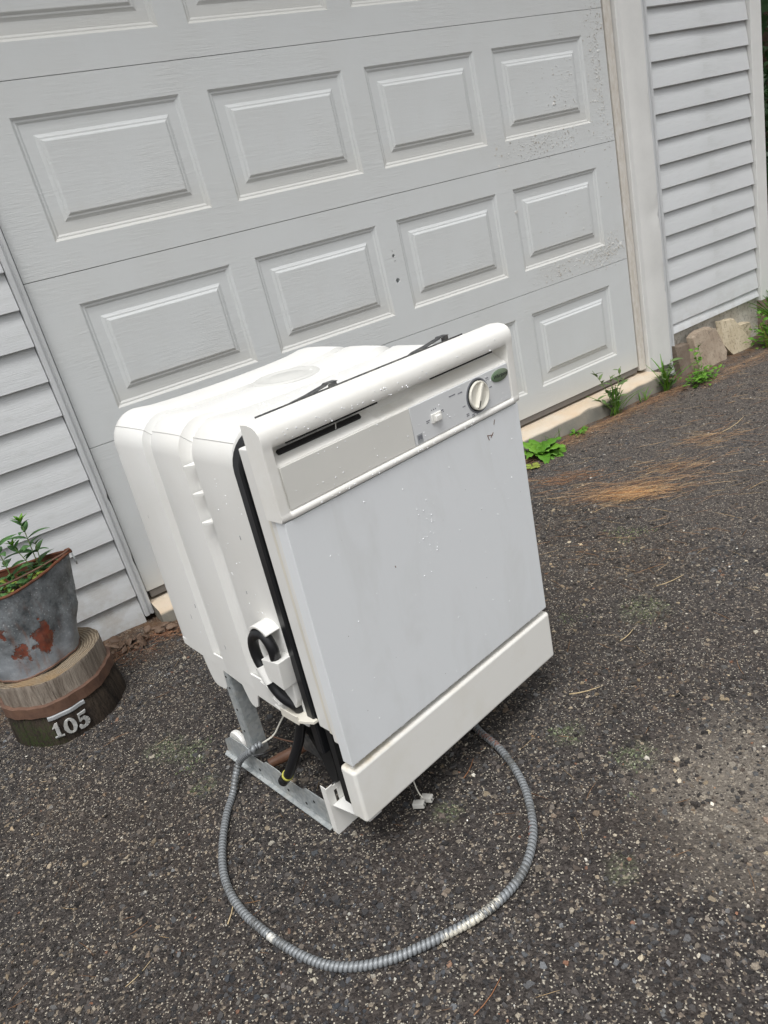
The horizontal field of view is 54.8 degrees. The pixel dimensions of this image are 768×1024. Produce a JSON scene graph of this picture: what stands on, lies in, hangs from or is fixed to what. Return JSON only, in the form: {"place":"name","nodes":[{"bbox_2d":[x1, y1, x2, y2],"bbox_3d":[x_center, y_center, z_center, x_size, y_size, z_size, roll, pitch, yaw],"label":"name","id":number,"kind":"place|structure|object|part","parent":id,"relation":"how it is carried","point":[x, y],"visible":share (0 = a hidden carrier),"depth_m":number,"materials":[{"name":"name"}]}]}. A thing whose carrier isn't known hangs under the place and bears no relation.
{"place":"outdoors","nodes":[
{"label":"outdoors","id":0,"kind":"place"},
{"bbox_2d":[0,299,767,1023],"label":"driveway","id":1,"kind":"structure","parent":0,"point":[470,881],"depth_m":1.50,"materials":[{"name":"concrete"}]},
{"bbox_2d":[0,627,125,746],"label":"stump","id":2,"kind":"object","parent":1,"relation":"on","point":[79,691],"visible":0.82,"depth_m":2.06,"materials":[{"name":"brown wood"}]},
{"bbox_2d":[0,548,80,682],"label":"bucket","id":3,"kind":"object","parent":2,"relation":"on","point":[39,634],"visible":0.93,"depth_m":2.04,"materials":[{"name":"metal"}]},
{"bbox_2d":[0,534,31,591],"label":"seedling","id":4,"kind":"object","parent":3,"relation":"in","point":[5,563],"visible":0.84,"depth_m":2.06,"materials":[{"name":"green plant"}]},
{"bbox_2d":[0,562,45,596],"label":"bedding plant","id":5,"kind":"object","parent":3,"relation":"on","point":[24,579],"visible":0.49,"depth_m":2.06,"materials":[{"name":"green plant"}]},
{"bbox_2d":[4,538,44,574],"bbox_3d":[-0.998,0.146,2.089,0.092,0.174,0.079,-20,22,-14],"label":"seedling","id":6,"kind":"object","parent":3,"relation":"in","point":[14,548],"visible":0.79,"depth_m":2.06,"materials":[{"name":"green plant"}]},
{"bbox_2d":[8,513,52,570],"bbox_3d":[-0.985,0.111,2.094,0.115,0.228,0.118,-26,24,-27],"label":"seedling","id":7,"kind":"object","parent":3,"relation":"in","point":[24,525],"visible":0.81,"depth_m":2.08,"materials":[{"name":"green plant"}]},
{"bbox_2d":[24,538,57,569],"bbox_3d":[-0.984,0.142,2.131,0.093,0.144,0.092,-26,24,-27],"label":"seedling","id":8,"kind":"object","parent":3,"relation":"in","point":[38,544],"visible":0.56,"depth_m":2.12,"materials":[{"name":"green plant"}]},
{"bbox_2d":[105,621,179,654],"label":"leaf litter","id":9,"kind":"object","parent":1,"relation":"on","point":[141,641],"visible":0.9,"depth_m":2.50,"materials":[{"name":"brown plant"}]},
{"bbox_2d":[112,626,182,666],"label":"pine needles","id":10,"kind":"object","parent":1,"relation":"on","point":[167,630],"visible":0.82,"depth_m":2.47,"materials":[{"name":"brown plant"}]},
{"bbox_2d":[114,323,552,833],"bbox_3d":[-0.095,0.122,1.641,0.636,0.904,0.622,-30,28,-36],"label":"dishwasher","id":11,"kind":"object","parent":1,"relation":"on","point":[343,541],"visible":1,"depth_m":1.38,"materials":[{"name":"white plastic"}]},
{"bbox_3d":[0.040,0.035,1.438,0.583,0.553,0.031,-30,28,-36],"label":"inner door","id":12,"kind":"part","parent":11,"relation":"part of","materials":[{"name":"white plastic"}]},
{"bbox_3d":[0.055,0.036,1.420,0.589,0.559,0.011,-30,28,-36],"label":"inner door","id":13,"kind":"part","parent":11,"relation":"part of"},
{"bbox_3d":[0.066,0.040,1.409,0.597,0.575,0.013,-30,28,-36],"label":"inner door","id":14,"kind":"part","parent":11,"relation":"part of","materials":[{"name":"white plastic"}]},
{"bbox_3d":[0.098,0.116,1.423,0.602,0.485,0.028,-30,28,-36],"label":"door panel","id":15,"kind":"part","parent":11,"relation":"part of","materials":[{"name":"white metal"}]},
{"bbox_2d":[218,724,537,972],"bbox_3d":[-0.029,0.599,1.494,0.646,0.108,0.610,-18,22,-10],"label":"conduit","id":16,"kind":"object","parent":1,"relation":"on","point":[386,960],"visible":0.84,"depth_m":1.32,"materials":[{"name":"metal"}]},
{"bbox_2d":[0,0,767,640],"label":"garage","id":17,"kind":"structure","parent":1,"relation":"on","point":[686,86],"depth_m":3.56,"materials":[{"name":"plastic"}]},
{"bbox_2d":[0,0,637,596],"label":"garage door","id":18,"kind":"structure","parent":17,"relation":"attached to","point":[196,194],"depth_m":2.65,"materials":[{"name":"paint"}]},
{"bbox_2d":[0,0,600,81],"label":"door section","id":19,"kind":"structure","parent":18,"relation":"in","point":[39,38],"depth_m":2.36,"materials":[{"name":"paint"}]},
{"bbox_2d":[0,8,614,283],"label":"door section","id":20,"kind":"structure","parent":18,"relation":"in","point":[103,166],"depth_m":2.57,"materials":[{"name":"paint"}]},
{"bbox_2d":[23,140,626,448],"bbox_3d":[0.039,-0.970,2.955,2.676,0.531,0.045,-26,24,-27],"label":"door section","id":21,"kind":"structure","parent":18,"relation":"in","point":[120,337],"depth_m":2.77,"materials":[{"name":"paint"}]},
{"bbox_2d":[89,259,637,590],"bbox_3d":[0.161,-0.484,3.154,2.676,0.544,0.045,-26,24,-27],"label":"door section","id":22,"kind":"structure","parent":18,"relation":"in","point":[564,332],"depth_m":3.47,"materials":[{"name":"paint"}]},
{"bbox_2d":[148,371,663,621],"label":"sill","id":23,"kind":"structure","parent":17,"relation":"attached to","point":[579,413],"depth_m":3.54,"materials":[{"name":"concrete"}]},
{"bbox_2d":[0,345,767,1023],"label":"grit","id":24,"kind":"object","parent":1,"relation":"on","point":[466,789],"visible":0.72,"depth_m":1.55,"materials":[{"name":"gravel"}]},
{"bbox_2d":[0,382,767,1010],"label":"pine needles","id":25,"kind":"object","parent":1,"relation":"on","point":[528,742],"visible":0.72,"depth_m":1.60,"materials":[{"name":"brown plant"}]},
{"bbox_2d":[146,526,674,817],"bbox_3d":[0.319,0.406,1.897,1.669,0.021,1.014,-26,24,-27],"label":"moss","id":26,"kind":"object","parent":1,"relation":"on","point":[567,727],"visible":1,"depth_m":1.87,"materials":[{"name":"plant"}]},
{"bbox_2d":[474,977,500,1014],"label":"twig","id":27,"kind":"object","parent":1,"relation":"on","point":[488,998],"visible":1,"depth_m":1.14,"materials":[{"name":"brown wood"}]},
{"bbox_2d":[526,462,540,468],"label":"yellow weed","id":28,"kind":"object","parent":1,"relation":"on","point":[535,464],"visible":0.94,"depth_m":3.18,"materials":[{"name":"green plant"}]},
{"bbox_2d":[523,437,566,463],"bbox_3d":[0.715,-0.264,3.279,0.247,0.104,0.235,-26,24,-27],"label":"broadleaf weed","id":29,"kind":"object","parent":1,"relation":"on","point":[545,452],"visible":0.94,"depth_m":3.27,"materials":[{"name":"green plant"}]},
{"bbox_2d":[528,465,615,488],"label":"pine needles","id":30,"kind":"object","parent":1,"relation":"on","point":[577,474],"visible":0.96,"depth_m":2.98,"materials":[{"name":"brown plant"}]},
{"bbox_2d":[570,425,587,436],"bbox_3d":[0.905,-0.374,3.459,0.090,0.022,0.121,-3,24,26],"label":"sprout","id":31,"kind":"object","parent":1,"relation":"on","point":[580,430],"visible":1,"depth_m":3.46,"materials":[{"name":"green plant"}]},
{"bbox_2d":[569,686,599,694],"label":"twig","id":32,"kind":"object","parent":1,"relation":"on","point":[583,691],"visible":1,"depth_m":1.75,"materials":[{"name":"beige wood"}]},
{"bbox_2d":[525,384,690,463],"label":"pine needles","id":33,"kind":"object","parent":1,"relation":"on","point":[615,416],"visible":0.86,"depth_m":3.54,"materials":[{"name":"brown plant"}]},
{"bbox_2d":[586,366,645,416],"bbox_3d":[1.109,-0.589,3.549,0.267,0.252,0.184,-11,22,9],"label":"tall weed","id":34,"kind":"object","parent":1,"relation":"on","point":[615,403],"visible":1,"depth_m":3.55,"materials":[{"name":"green plant"}]},
{"bbox_2d":[534,470,737,509],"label":"pine needles","id":35,"kind":"object","parent":1,"relation":"on","point":[617,488],"visible":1,"depth_m":2.74,"materials":[{"name":"brown plant"}]},
{"bbox_2d":[594,482,678,500],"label":"pine needles","id":36,"kind":"object","parent":1,"relation":"on","point":[620,492],"visible":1,"depth_m":2.71,"materials":[{"name":"brown plant"}]},
{"bbox_2d":[635,388,653,401],"bbox_3d":[1.289,-0.584,3.667,0.068,0.077,0.135,2,27,35],"label":"grass wisp","id":37,"kind":"object","parent":1,"relation":"on","point":[644,395],"depth_m":3.67,"materials":[{"name":"green plant"}]},
{"bbox_2d":[526,344,767,609],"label":"asphalt chips","id":38,"kind":"object","parent":1,"relation":"on","point":[689,498],"visible":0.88,"depth_m":2.82,"materials":[{"name":"stone"}]},
{"bbox_2d":[527,373,767,588],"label":"pine needles","id":39,"kind":"object","parent":1,"relation":"on","point":[669,480],"visible":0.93,"depth_m":2.72,"materials":[{"name":"brown plant"}]},
{"bbox_2d":[646,355,698,391],"bbox_3d":[1.433,-0.706,3.739,0.241,0.183,0.219,-26,24,-27],"label":"grassy weed","id":40,"kind":"object","parent":1,"relation":"on","point":[664,377],"visible":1,"depth_m":3.73,"materials":[{"name":"green plant"}]},
{"bbox_2d":[672,343,692,375],"bbox_3d":[1.606,-0.800,3.970,0.122,0.216,0.075,-26,24,-27],"label":"stone","id":41,"kind":"object","parent":1,"relation":"on","point":[680,350],"visible":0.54,"depth_m":3.94,"materials":[{"name":"brown stone"}]},
{"bbox_2d":[632,452,748,479],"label":"pine needles","id":42,"kind":"object","parent":1,"relation":"on","point":[708,461],"visible":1,"depth_m":2.84,"materials":[{"name":"brown plant"}]},
{"bbox_2d":[679,344,724,387],"bbox_3d":[1.594,-0.742,3.735,0.160,0.185,0.312,9,31,45],"label":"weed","id":43,"kind":"object","parent":1,"relation":"on","point":[698,378],"visible":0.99,"depth_m":3.75,"materials":[{"name":"green plant"}]},
{"bbox_2d":[645,425,758,449],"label":"pine needles","id":44,"kind":"object","parent":1,"relation":"on","point":[706,438],"visible":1,"depth_m":3.04,"materials":[{"name":"brown plant"}]},
{"bbox_2d":[686,327,726,370],"bbox_3d":[1.749,-0.875,4.009,0.260,0.239,0.097,-26,24,-27],"label":"stone","id":45,"kind":"object","parent":1,"relation":"on","point":[712,349],"visible":0.68,"depth_m":3.98,"materials":[{"name":"beige stone"}]},
{"bbox_2d":[695,350,767,385],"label":"pine needles","id":46,"kind":"object","parent":1,"relation":"on","point":[739,365],"visible":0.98,"depth_m":3.85,"materials":[{"name":"brown plant"}]},
{"bbox_2d":[715,318,752,354],"bbox_3d":[1.944,-0.969,4.125,0.247,0.235,0.093,-26,24,-27],"label":"stone","id":47,"kind":"object","parent":1,"relation":"on","point":[733,335],"visible":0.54,"depth_m":4.09,"materials":[{"name":"beige stone"}]},
{"bbox_2d":[738,322,751,337],"bbox_3d":[2.007,-1.000,4.199,0.184,0.144,0.058,-26,24,-27],"label":"stone","id":48,"kind":"object","parent":1,"relation":"on","point":[745,326],"visible":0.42,"depth_m":4.19,"materials":[{"name":"beige stone"}]},
{"bbox_2d":[742,311,767,348],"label":"leafy clump","id":49,"kind":"object","parent":1,"relation":"on","point":[764,328],"visible":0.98,"depth_m":4.07,"materials":[{"name":"green plant"}]},
{"bbox_2d":[748,290,767,316],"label":"grass clump","id":50,"kind":"object","parent":1,"relation":"on","point":[763,311],"visible":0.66,"depth_m":4.27,"materials":[{"name":"green plant"}]},
{"bbox_2d":[761,0,767,164],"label":"tree","id":51,"kind":"object","parent":1,"relation":"on","point":[764,14],"visible":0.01,"depth_m":7.32,"materials":[{"name":"green plant"}]},
{"bbox_2d":[763,65,767,203],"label":"bush","id":52,"kind":"object","parent":1,"relation":"on","point":[765,74],"visible":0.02,"depth_m":6.21,"materials":[{"name":"green plant"}]}
]}

